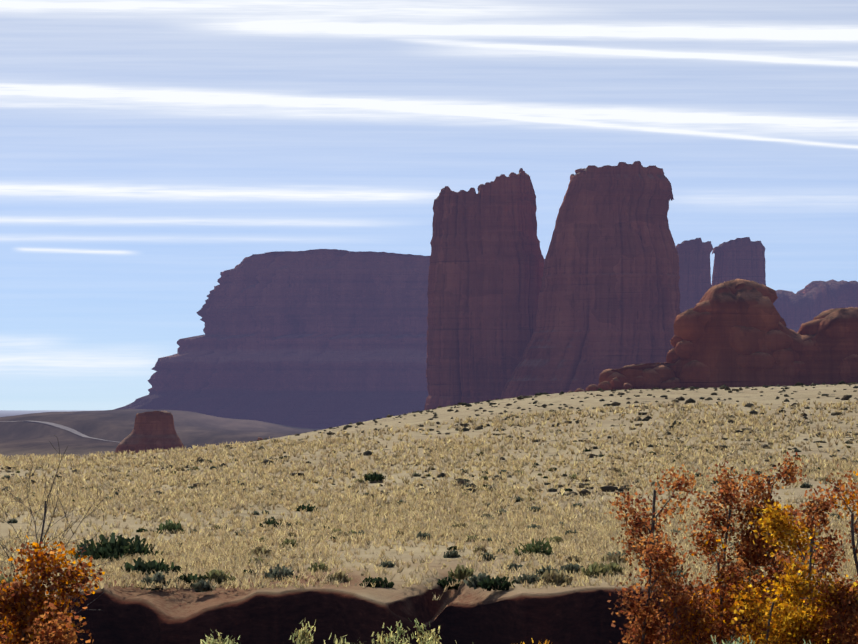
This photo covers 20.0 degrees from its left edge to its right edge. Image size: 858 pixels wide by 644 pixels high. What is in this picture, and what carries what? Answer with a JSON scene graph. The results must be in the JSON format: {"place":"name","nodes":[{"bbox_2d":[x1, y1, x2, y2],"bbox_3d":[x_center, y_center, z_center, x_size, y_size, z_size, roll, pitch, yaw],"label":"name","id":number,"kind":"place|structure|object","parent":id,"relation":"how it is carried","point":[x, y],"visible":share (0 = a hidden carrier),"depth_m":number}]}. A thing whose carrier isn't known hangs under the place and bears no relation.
{"place":"outdoors","nodes":[
{"label":"outdoors","id":0,"kind":"place"},
{"bbox_2d":[0,421,115,441],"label":"distant road","id":1,"kind":"structure","parent":0,"point":[68,429],"depth_m":1527.77},
{"bbox_2d":[0,384,857,643],"bbox_3d":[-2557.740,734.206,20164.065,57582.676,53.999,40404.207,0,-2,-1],"label":"ground","id":2,"kind":"structure","parent":0,"point":[464,613],"depth_m":126.26},
{"bbox_2d":[115,411,183,453],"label":"butte","id":3,"kind":"object","parent":2,"relation":"on","point":[152,430],"visible":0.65,"depth_m":554.05},
{"bbox_2d":[113,249,544,428],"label":"mesa","id":4,"kind":"structure","parent":2,"relation":"on","point":[320,339],"depth_m":2458.45},
{"bbox_2d":[0,400,857,599],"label":"grass tufts","id":5,"kind":"object","parent":2,"relation":"on","point":[598,532],"visible":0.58,"depth_m":163.62},
{"bbox_2d":[0,435,857,591],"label":"shrubs","id":6,"kind":"object","parent":2,"relation":"on","point":[113,546],"visible":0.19,"depth_m":99.55},
{"bbox_2d":[0,435,857,643],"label":"autumn trees","id":7,"kind":"object","parent":2,"relation":"on","point":[824,618],"depth_m":68.58},
{"bbox_2d":[1,381,857,498],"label":"shrubs","id":8,"kind":"object","parent":2,"relation":"on","point":[608,488],"visible":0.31,"depth_m":303.29},
{"bbox_2d":[258,377,632,439],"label":"rocks","id":9,"kind":"object","parent":2,"relation":"on","point":[615,383],"visible":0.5,"depth_m":494.62},
{"bbox_2d":[424,168,543,409],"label":"tower","id":10,"kind":"structure","parent":2,"relation":"on","point":[486,267],"depth_m":1210.68},
{"bbox_2d":[200,618,810,643],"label":"wash shrubs","id":11,"kind":"object","parent":2,"relation":"on","point":[399,631],"depth_m":59.15},
{"bbox_2d":[500,161,680,398],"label":"tower","id":12,"kind":"structure","parent":2,"relation":"on","point":[609,296],"depth_m":1163.17},
{"bbox_2d":[676,238,712,312],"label":"tower","id":13,"kind":"structure","parent":2,"relation":"on","point":[694,285],"depth_m":1744.16},
{"bbox_2d":[599,279,857,389],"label":"rock outcrop","id":14,"kind":"object","parent":2,"relation":"on","point":[735,333],"visible":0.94,"depth_m":501.48},
{"bbox_2d":[711,237,765,285],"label":"tower","id":15,"kind":"structure","parent":2,"relation":"on","point":[741,258],"depth_m":1770.05},
{"bbox_2d":[773,279,857,331],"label":"distant mesa","id":16,"kind":"structure","parent":2,"relation":"on","point":[807,303],"depth_m":2263.15},
{"bbox_2d":[0,0,857,409],"label":"sky","id":17,"kind":"structure","parent":0,"point":[149,149]}
]}

